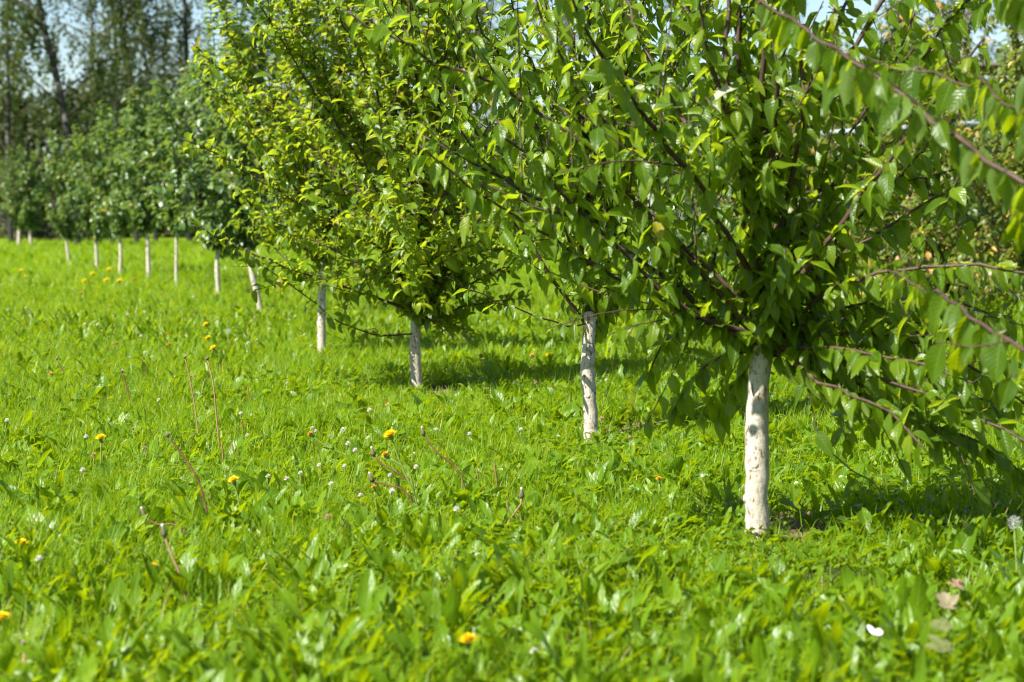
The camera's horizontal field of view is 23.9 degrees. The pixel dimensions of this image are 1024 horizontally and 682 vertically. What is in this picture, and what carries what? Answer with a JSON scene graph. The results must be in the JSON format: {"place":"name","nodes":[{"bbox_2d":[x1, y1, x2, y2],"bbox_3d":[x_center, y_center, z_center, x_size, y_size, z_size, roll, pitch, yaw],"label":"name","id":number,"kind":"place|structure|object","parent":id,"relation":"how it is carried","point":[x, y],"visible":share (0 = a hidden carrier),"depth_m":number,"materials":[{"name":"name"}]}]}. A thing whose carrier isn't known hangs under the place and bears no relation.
{"place":"outdoors","nodes":[
{"label":"outdoors","id":0,"kind":"place"},
{"bbox_2d":[0,219,1023,681],"bbox_3d":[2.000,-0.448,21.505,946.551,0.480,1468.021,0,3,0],"label":"ground","id":1,"kind":"structure","parent":0,"point":[822,577],"depth_m":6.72,"materials":[{"name":"green plant"}]},
{"bbox_2d":[0,176,6,236],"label":"shrub","id":2,"kind":"object","parent":1,"relation":"on","point":[1,217],"visible":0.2,"depth_m":85.88,"materials":[{"name":"green plant"}]},
{"bbox_2d":[0,611,9,637],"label":"dandelion","id":3,"kind":"object","parent":1,"relation":"on","point":[2,617],"visible":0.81,"depth_m":4.74,"materials":[{"name":"yellow plant"}]},
{"bbox_2d":[0,108,33,216],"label":"woodland tree","id":4,"kind":"object","parent":1,"relation":"on","point":[3,138],"visible":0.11,"depth_m":99.16,"materials":[{"name":"green plant"}]},
{"bbox_2d":[15,539,27,549],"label":"dandelion","id":5,"kind":"object","parent":1,"relation":"on","point":[21,540],"visible":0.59,"depth_m":5.72,"materials":[{"name":"yellow plant"}]},
{"bbox_2d":[0,144,45,246],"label":"fruit tree","id":6,"kind":"object","parent":1,"relation":"on","point":[20,220],"visible":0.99,"depth_m":66.62,"materials":[{"name":"green plant"}]},
{"bbox_2d":[20,640,25,662],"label":"seed stem","id":7,"kind":"object","parent":1,"relation":"on","point":[22,642],"visible":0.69,"depth_m":4.40,"materials":[{"name":"beige plant"}]},
{"bbox_2d":[0,133,46,241],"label":"shrub","id":8,"kind":"object","parent":1,"relation":"on","point":[3,232],"visible":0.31,"depth_m":83.73,"materials":[{"name":"green plant"}]},
{"bbox_2d":[0,59,46,159],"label":"birch tree","id":9,"kind":"object","parent":1,"relation":"on","point":[18,98],"visible":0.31,"depth_m":82.61,"materials":[{"name":"green plant"}]},
{"bbox_2d":[0,138,53,246],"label":"fruit tree","id":10,"kind":"object","parent":1,"relation":"on","point":[33,220],"visible":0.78,"depth_m":67.20,"materials":[{"name":"green plant"}]},
{"bbox_2d":[0,81,54,236],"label":"woodland tree","id":11,"kind":"object","parent":1,"relation":"on","point":[20,108],"visible":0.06,"depth_m":103.66,"materials":[{"name":"green plant"}]},
{"bbox_2d":[35,555,42,587],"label":"clover flower","id":12,"kind":"object","parent":1,"relation":"on","point":[39,557],"visible":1,"depth_m":5.47,"materials":[{"name":"white plant"}]},
{"bbox_2d":[21,147,58,241],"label":"shrub","id":13,"kind":"object","parent":1,"relation":"on","point":[44,235],"visible":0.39,"depth_m":84.66,"materials":[{"name":"green plant"}]},
{"bbox_2d":[2,89,80,236],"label":"woodland tree","id":14,"kind":"object","parent":1,"relation":"on","point":[34,136],"visible":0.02,"depth_m":107.22,"materials":[{"name":"green plant"}]},
{"bbox_2d":[0,0,94,242],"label":"birch tree","id":15,"kind":"object","parent":1,"relation":"on","point":[8,118],"visible":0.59,"depth_m":75.78,"materials":[{"name":"green plant"}]},
{"bbox_2d":[31,129,95,262],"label":"fruit tree","id":16,"kind":"object","parent":1,"relation":"on","point":[64,215],"visible":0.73,"depth_m":43.63,"materials":[{"name":"green plant"}]},
{"bbox_2d":[39,166,96,240],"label":"shrub","id":17,"kind":"object","parent":1,"relation":"on","point":[52,202],"visible":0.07,"depth_m":86.71,"materials":[{"name":"green plant"}]},
{"bbox_2d":[0,0,156,245],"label":"birch tree","id":18,"kind":"object","parent":1,"relation":"on","point":[31,18],"visible":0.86,"depth_m":65.72,"materials":[{"name":"green plant"}]},
{"bbox_2d":[1,70,161,237],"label":"woodland tree","id":19,"kind":"object","parent":1,"relation":"on","point":[74,103],"visible":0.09,"depth_m":100.12,"materials":[{"name":"green plant"}]},
{"bbox_2d":[57,108,125,267],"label":"fruit tree","id":20,"kind":"object","parent":1,"relation":"on","point":[95,226],"visible":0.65,"depth_m":37.55,"materials":[{"name":"green plant"}]},
{"bbox_2d":[42,0,141,238],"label":"birch tree","id":21,"kind":"object","parent":1,"relation":"on","point":[88,50],"visible":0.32,"depth_m":87.61,"materials":[{"name":"green plant"}]},
{"bbox_2d":[95,434,105,471],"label":"dandelion","id":22,"kind":"object","parent":1,"relation":"on","point":[100,436],"visible":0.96,"depth_m":7.83,"materials":[{"name":"yellow plant"}]},
{"bbox_2d":[43,53,164,236],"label":"woodland tree","id":23,"kind":"object","parent":1,"relation":"on","point":[83,69],"visible":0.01,"depth_m":104.20,"materials":[{"name":"green plant"}]},
{"bbox_2d":[56,99,160,275],"bbox_3d":[-5.633,-2.128,34.316,1.287,2.588,1.160,2,3,29],"label":"fruit tree","id":24,"kind":"object","parent":1,"relation":"on","point":[120,221],"visible":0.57,"depth_m":34.23,"materials":[{"name":"green plant"}]},
{"bbox_2d":[121,370,130,405],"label":"seed stem","id":25,"kind":"object","parent":1,"relation":"on","point":[122,371],"visible":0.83,"depth_m":10.14,"materials":[{"name":"plant"}]},
{"bbox_2d":[74,0,187,242],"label":"birch tree","id":26,"kind":"object","parent":1,"relation":"on","point":[141,71],"visible":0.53,"depth_m":73.88,"materials":[{"name":"green plant"}]},
{"bbox_2d":[79,0,200,243],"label":"birch tree","id":27,"kind":"object","parent":1,"relation":"on","point":[121,20],"visible":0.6,"depth_m":72.30,"materials":[{"name":"green plant"}]},
{"bbox_2d":[89,0,202,240],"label":"birch tree","id":28,"kind":"object","parent":1,"relation":"on","point":[155,235],"visible":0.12,"depth_m":83.75,"materials":[{"name":"green plant"}]},
{"bbox_2d":[100,80,193,276],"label":"fruit tree","id":29,"kind":"object","parent":1,"relation":"on","point":[146,222],"visible":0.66,"depth_m":31.69,"materials":[{"name":"green plant"}]},
{"bbox_2d":[101,74,208,237],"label":"woodland tree","id":30,"kind":"object","parent":1,"relation":"on","point":[164,232],"visible":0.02,"depth_m":101.29,"materials":[{"name":"green plant"}]},
{"bbox_2d":[140,506,188,537],"bbox_3d":[-0.881,0.489,6.170,0.140,0.133,0.015,1,3,12],"label":"seed stem","id":31,"kind":"object","parent":1,"relation":"on","point":[143,512],"visible":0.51,"depth_m":6.17,"materials":[{"name":"brown plant"}]},
{"bbox_2d":[122,68,208,285],"bbox_3d":[-4.113,-1.956,29.436,1.201,2.754,1.107,1,3,26],"label":"fruit tree","id":32,"kind":"object","parent":1,"relation":"on","point":[170,219],"visible":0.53,"depth_m":29.36,"materials":[{"name":"green plant"}]},
{"bbox_2d":[161,523,190,623],"bbox_3d":[-0.732,0.512,5.266,0.076,0.227,0.015,1,3,24],"label":"seed stem","id":33,"kind":"object","parent":1,"relation":"on","point":[163,532],"visible":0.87,"depth_m":5.27,"materials":[{"name":"brown plant"}]},
{"bbox_2d":[138,0,218,241],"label":"birch tree","id":34,"kind":"object","parent":1,"relation":"on","point":[186,26],"visible":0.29,"depth_m":77.69,"materials":[{"name":"green plant"}]},
{"bbox_2d":[165,432,207,512],"bbox_3d":[-0.835,0.392,6.267,0.132,0.313,0.014,1,3,12],"label":"seed stem","id":35,"kind":"object","parent":1,"relation":"on","point":[180,452],"visible":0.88,"depth_m":6.26,"materials":[{"name":"brown plant"}]},
{"bbox_2d":[183,355,198,432],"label":"seed stem","id":36,"kind":"object","parent":1,"relation":"on","point":[184,356],"visible":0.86,"depth_m":9.10,"materials":[{"name":"brown plant"}]},
{"bbox_2d":[137,15,277,294],"bbox_3d":[-3.165,-1.899,25.469,1.571,3.023,1.449,0,3,0],"label":"fruit tree","id":37,"kind":"object","parent":1,"relation":"on","point":[217,247],"visible":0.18,"depth_m":25.39,"materials":[{"name":"green plant"}]},
{"bbox_2d":[202,322,217,345],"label":"dandelion","id":38,"kind":"object","parent":1,"relation":"on","point":[205,324],"visible":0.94,"depth_m":14.64,"materials":[{"name":"yellow plant"}]},
{"bbox_2d":[206,356,220,454],"bbox_3d":[-1.063,0.245,8.612,0.065,0.390,0.014,1,3,19],"label":"seed stem","id":39,"kind":"object","parent":1,"relation":"on","point":[207,357],"visible":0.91,"depth_m":8.61,"materials":[{"name":"brown plant"}]},
{"bbox_2d":[155,162,278,236],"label":"woodland tree","id":40,"kind":"object","parent":1,"relation":"on","point":[194,233],"visible":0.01,"depth_m":105.36,"materials":[{"name":"green plant"}]},
{"bbox_2d":[221,442,223,461],"bbox_3d":[-0.960,0.408,8.035,0.012,0.144,0.006,0,3,0],"label":"plantain spike","id":41,"kind":"object","parent":1,"relation":"on","point":[222,451],"visible":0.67,"depth_m":8.03,"materials":[{"name":"brown plant"}]},
{"bbox_2d":[227,475,239,505],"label":"dandelion","id":42,"kind":"object","parent":1,"relation":"on","point":[234,478],"visible":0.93,"depth_m":6.52,"materials":[{"name":"yellow plant"}]},
{"bbox_2d":[159,0,324,310],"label":"fruit tree","id":43,"kind":"object","parent":1,"relation":"on","point":[236,147],"visible":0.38,"depth_m":20.56,"materials":[{"name":"green plant"}]},
{"bbox_2d":[211,0,314,221],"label":"birch tree","id":44,"kind":"object","parent":1,"relation":"on","point":[274,68],"visible":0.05,"depth_m":85.59,"materials":[{"name":"green plant"}]},
{"bbox_2d":[250,109,329,235],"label":"woodland tree","id":45,"kind":"object","parent":1,"relation":"on","point":[266,180],"visible":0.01,"depth_m":108.34,"materials":[{"name":"green plant"}]},
{"bbox_2d":[308,431,349,458],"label":"dandelion","id":46,"kind":"object","parent":1,"relation":"on","point":[310,434],"visible":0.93,"depth_m":8.16,"materials":[{"name":"green plant"}]},
{"bbox_2d":[192,0,478,353],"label":"fruit tree","id":47,"kind":"object","parent":1,"relation":"on","point":[260,141],"visible":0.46,"depth_m":14.25,"materials":[{"name":"green plant"}]},
{"bbox_2d":[276,0,407,201],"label":"birch tree","id":48,"kind":"object","parent":1,"relation":"on","point":[382,166],"visible":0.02,"depth_m":81.49,"materials":[{"name":"green plant"}]},
{"bbox_2d":[304,82,441,234],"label":"woodland tree","id":49,"kind":"object","parent":1,"relation":"on","point":[374,166],"visible":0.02,"depth_m":102.28,"materials":[{"name":"green plant"}]},
{"bbox_2d":[371,484,376,507],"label":"dandelion","id":50,"kind":"object","parent":1,"relation":"on","point":[374,486],"visible":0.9,"depth_m":6.94,"materials":[{"name":"green plant"}]},
{"bbox_2d":[182,0,569,389],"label":"fruit tree","id":51,"kind":"object","parent":1,"relation":"on","point":[424,252],"visible":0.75,"depth_m":11.92,"materials":[{"name":"green plant"}]},
{"bbox_2d":[370,446,407,481],"bbox_3d":[-0.340,0.407,7.050,0.150,0.200,0.015,1,3,11],"label":"seed stem","id":52,"kind":"object","parent":1,"relation":"on","point":[373,453],"visible":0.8,"depth_m":7.05,"materials":[{"name":"brown plant"}]},
{"bbox_2d":[368,472,414,508],"bbox_3d":[-0.330,0.446,6.745,0.147,0.162,0.015,1,3,11],"label":"seed stem","id":53,"kind":"object","parent":1,"relation":"on","point":[371,478],"visible":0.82,"depth_m":6.75,"materials":[{"name":"brown plant"}]},
{"bbox_2d":[382,451,414,490],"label":"dandelion","id":54,"kind":"object","parent":1,"relation":"on","point":[386,455],"visible":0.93,"depth_m":6.96,"materials":[{"name":"green plant"}]},
{"bbox_2d":[374,0,449,188],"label":"birch tree","id":55,"kind":"object","parent":1,"relation":"on","point":[424,23],"depth_m":89.46,"materials":[{"name":"green plant"}]},
{"bbox_2d":[421,426,464,487],"bbox_3d":[-0.206,0.376,7.337,0.144,0.236,0.015,1,3,11],"label":"seed stem","id":56,"kind":"object","parent":1,"relation":"on","point":[423,433],"visible":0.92,"depth_m":7.34,"materials":[{"name":"plant"}]},
{"bbox_2d":[427,385,460,394],"bbox_3d":[-0.338,0.258,12.161,0.288,0.032,0.768,0,3,0],"label":"soil patch","id":57,"kind":"object","parent":1,"relation":"on","point":[444,388],"visible":0.19,"depth_m":12.31,"materials":[{"name":"brown soil"}]},
{"bbox_2d":[433,112,497,236],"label":"woodland tree","id":58,"kind":"object","parent":1,"relation":"on","point":[439,185],"depth_m":105.94,"materials":[{"name":"green plant"}]},
{"bbox_2d":[459,632,478,653],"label":"dandelion","id":59,"kind":"object","parent":1,"relation":"on","point":[466,639],"visible":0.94,"depth_m":4.37,"materials":[{"name":"yellow plant"}]},
{"bbox_2d":[439,0,523,239],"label":"birch tree","id":60,"kind":"object","parent":1,"relation":"on","point":[482,11],"visible":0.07,"depth_m":85.73,"materials":[{"name":"green plant"}]},
{"bbox_2d":[494,462,497,492],"bbox_3d":[-0.047,0.431,7.159,0.016,0.151,0.007,0,3,0],"label":"plantain spike","id":61,"kind":"object","parent":1,"relation":"on","point":[496,478],"visible":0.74,"depth_m":7.16,"materials":[{"name":"brown plant"}]},
{"bbox_2d":[0,366,1023,681],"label":"broad leaved weeds","id":62,"kind":"object","parent":1,"relation":"on","point":[742,570],"visible":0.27,"depth_m":6.78,"materials":[{"name":"green plant"}]},
{"bbox_2d":[867,625,882,636],"bbox_3d":[0.667,0.534,4.444,0.031,0.017,0.014,7,-23,23],"label":"butterfly","id":63,"kind":"object","parent":62,"relation":"on","point":[878,632],"visible":1,"depth_m":4.44},
{"bbox_2d":[0,252,1023,681],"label":"clover leaves","id":64,"kind":"object","parent":1,"relation":"on","point":[484,522],"visible":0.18,"depth_m":6.87,"materials":[{"name":"green plant"}]},
{"bbox_2d":[463,103,564,237],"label":"woodland tree","id":65,"kind":"object","parent":1,"relation":"on","point":[506,184],"depth_m":98.99,"materials":[{"name":"green plant"}]},
{"bbox_2d":[506,487,523,526],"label":"seed stem","id":66,"kind":"object","parent":1,"relation":"on","point":[521,494],"visible":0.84,"depth_m":6.38,"materials":[{"name":"brown plant"}]},
{"bbox_2d":[364,0,735,441],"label":"fruit tree","id":67,"kind":"object","parent":1,"relation":"on","point":[595,330],"visible":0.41,"depth_m":9.14,"materials":[{"name":"green plant"}]},
{"bbox_2d":[504,0,611,229],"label":"birch tree","id":68,"kind":"object","parent":1,"relation":"on","point":[568,47],"visible":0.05,"depth_m":83.68,"materials":[{"name":"green plant"}]},
{"bbox_2d":[571,99,677,235],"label":"woodland tree","id":69,"kind":"object","parent":1,"relation":"on","point":[616,228],"visible":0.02,"depth_m":103.78,"materials":[{"name":"green plant"}]},
{"bbox_2d":[606,423,664,433],"bbox_3d":[0.481,0.362,9.830,0.360,0.033,0.768,0,3,0],"label":"soil patch","id":70,"kind":"object","parent":1,"relation":"on","point":[625,425],"visible":0.08,"depth_m":9.85,"materials":[{"name":"brown soil"}]},
{"bbox_2d":[656,476,661,491],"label":"dandelion","id":71,"kind":"object","parent":1,"relation":"on","point":[658,478],"visible":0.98,"depth_m":7.24,"materials":[{"name":"yellow plant"}]},
{"bbox_2d":[651,0,699,222],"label":"birch tree","id":72,"kind":"object","parent":1,"relation":"on","point":[679,87],"visible":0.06,"depth_m":91.38,"materials":[{"name":"green plant"}]},
{"bbox_2d":[343,0,1023,541],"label":"fruit tree","id":73,"kind":"object","parent":1,"relation":"on","point":[779,278],"visible":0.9,"depth_m":6.09,"materials":[{"name":"green plant"}]},
{"bbox_2d":[626,56,773,270],"bbox_3d":[2.564,-2.157,30.870,2.221,2.997,2.563,-3,4,-43],"label":"fruit tree","id":74,"kind":"object","parent":1,"relation":"on","point":[706,244],"visible":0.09,"depth_m":30.79,"materials":[{"name":"green plant"}]},
{"bbox_2d":[672,40,850,233],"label":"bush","id":75,"kind":"object","parent":1,"relation":"on","point":[696,207],"depth_m":60.10,"materials":[{"name":"green plant"}]},
{"bbox_2d":[711,39,881,255],"bbox_3d":[3.613,-2.221,29.003,2.498,2.944,2.547,2,3,30],"label":"fruit tree","id":76,"kind":"object","parent":1,"relation":"on","point":[808,188],"visible":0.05,"depth_m":28.76,"materials":[{"name":"green plant"}]},
{"bbox_2d":[770,515,853,542],"bbox_3d":[0.772,0.518,6.597,0.372,0.047,0.888,0,3,0],"label":"soil patch","id":77,"kind":"object","parent":1,"relation":"on","point":[795,529],"visible":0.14,"depth_m":6.54,"materials":[{"name":"brown soil"}]},
{"bbox_2d":[648,120,995,300],"bbox_3d":[3.317,-1.156,22.601,4.133,1.957,0.119,0,3,0],"label":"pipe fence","id":78,"kind":"object","parent":1,"relation":"on","point":[972,123],"visible":0.02,"depth_m":22.51,"materials":[{"name":"grey metal"}]},
{"bbox_2d":[833,453,889,512],"bbox_3d":[0.945,0.390,6.600,0.205,0.261,0.015,0,3,7],"label":"seed stem","id":79,"kind":"object","parent":1,"relation":"on","point":[867,478],"visible":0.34,"depth_m":6.60,"materials":[{"name":"plant"}]},
{"bbox_2d":[803,32,922,240],"bbox_3d":[4.959,-2.723,33.016,2.729,3.191,2.412,0,3,0],"label":"fruit tree","id":80,"kind":"object","parent":1,"relation":"on","point":[841,48],"visible":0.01,"depth_m":32.79,"materials":[{"name":"green plant"}]},
{"bbox_2d":[781,10,986,265],"bbox_3d":[3.960,-2.114,25.663,2.412,2.896,3.007,0,3,0],"label":"fruit tree","id":81,"kind":"object","parent":1,"relation":"on","point":[874,229],"visible":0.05,"depth_m":25.34,"materials":[{"name":"green plant"}]},
{"bbox_2d":[753,0,1023,409],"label":"fruit tree","id":82,"kind":"object","parent":1,"relation":"on","point":[871,88],"visible":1,"depth_m":4.87,"materials":[{"name":"green plant"}]},
{"bbox_2d":[787,0,1015,302],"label":"fruit tree","id":83,"kind":"object","parent":1,"relation":"on","point":[942,245],"visible":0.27,"depth_m":19.38,"materials":[{"name":"green plant"}]},
{"bbox_2d":[834,25,990,240],"bbox_3d":[5.430,-2.558,29.968,2.826,3.050,2.526,0,3,0],"label":"fruit tree","id":84,"kind":"object","parent":1,"relation":"on","point":[946,167],"visible":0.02,"depth_m":29.84,"materials":[{"name":"green plant"}]},
{"bbox_2d":[859,20,973,226],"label":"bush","id":85,"kind":"object","parent":1,"relation":"on","point":[883,40],"visible":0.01,"depth_m":65.35,"materials":[{"name":"green plant"}]},
{"bbox_2d":[827,0,1023,306],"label":"fruit tree","id":86,"kind":"object","parent":1,"relation":"on","point":[1015,79],"visible":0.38,"depth_m":18.36,"materials":[{"name":"green plant"}]},
{"bbox_2d":[924,634,957,656],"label":"fallen leaf","id":87,"kind":"object","parent":1,"relation":"on","point":[939,645],"visible":1,"depth_m":4.28,"materials":[{"name":"green plant"}]},
{"bbox_2d":[930,617,954,632],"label":"fallen leaf","id":88,"kind":"object","parent":1,"relation":"on","point":[945,626],"visible":0.86,"depth_m":4.50,"materials":[{"name":"green plant"}]},
{"bbox_2d":[936,591,958,615],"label":"fallen leaf","id":89,"kind":"object","parent":1,"relation":"on","point":[945,599],"visible":0.97,"depth_m":4.74,"materials":[{"name":"beige plant"}]},
{"bbox_2d":[947,578,964,589],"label":"fallen leaf","id":90,"kind":"object","parent":1,"relation":"on","point":[956,583],"visible":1,"depth_m":4.98,"materials":[{"name":"plant"}]},
{"bbox_2d":[911,0,1003,117],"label":"birch tree","id":91,"kind":"object","parent":1,"relation":"on","point":[966,11],"visible":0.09,"depth_m":83.13,"materials":[{"name":"green plant"}]},
{"bbox_2d":[929,53,1000,225],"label":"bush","id":92,"kind":"object","parent":1,"relation":"on","point":[976,111],"visible":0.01,"depth_m":68.77,"materials":[{"name":"green plant"}]},
{"bbox_2d":[911,27,1023,258],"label":"fruit tree","id":93,"kind":"object","parent":1,"relation":"on","point":[972,211],"visible":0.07,"depth_m":23.79,"materials":[{"name":"green plant"}]},
{"bbox_2d":[930,63,1020,225],"bbox_3d":[8.257,-2.946,38.875,2.950,2.972,2.450,0,3,0],"label":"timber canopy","id":94,"kind":"object","parent":1,"relation":"on","point":[983,67],"visible":0.01,"depth_m":37.77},
{"bbox_2d":[985,32,1021,216],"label":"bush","id":95,"kind":"object","parent":1,"relation":"on","point":[994,42],"visible":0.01,"depth_m":71.53,"materials":[{"name":"green plant"}]},
{"bbox_2d":[1007,515,1022,571],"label":"dandelion","id":96,"kind":"object","parent":1,"relation":"on","point":[1014,521],"visible":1,"depth_m":5.60,"materials":[{"name":"plant"}]},
{"bbox_2d":[0,0,1023,218],"label":"sky","id":97,"kind":"structure","parent":0,"point":[813,5],"materials":[{"name":"white"}]},
{"bbox_2d":[636,84,709,224],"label":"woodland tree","id":98,"kind":"object","parent":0,"point":[693,97],"visible":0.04,"depth_m":107.24,"materials":[{"name":"green plant"}]},
{"bbox_2d":[731,4,807,79],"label":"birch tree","id":99,"kind":"object","parent":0,"point":[787,48],"visible":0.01,"depth_m":95.50,"materials":[{"name":"green plant"}]},
{"bbox_2d":[788,16,897,194],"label":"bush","id":100,"kind":"object","parent":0,"point":[846,45],"depth_m":62.89,"materials":[{"name":"green plant"}]},
{"bbox_2d":[875,0,949,197],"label":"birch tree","id":101,"kind":"object","parent":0,"point":[900,21],"visible":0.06,"depth_m":87.34,"materials":[{"name":"green plant"}]}
]}

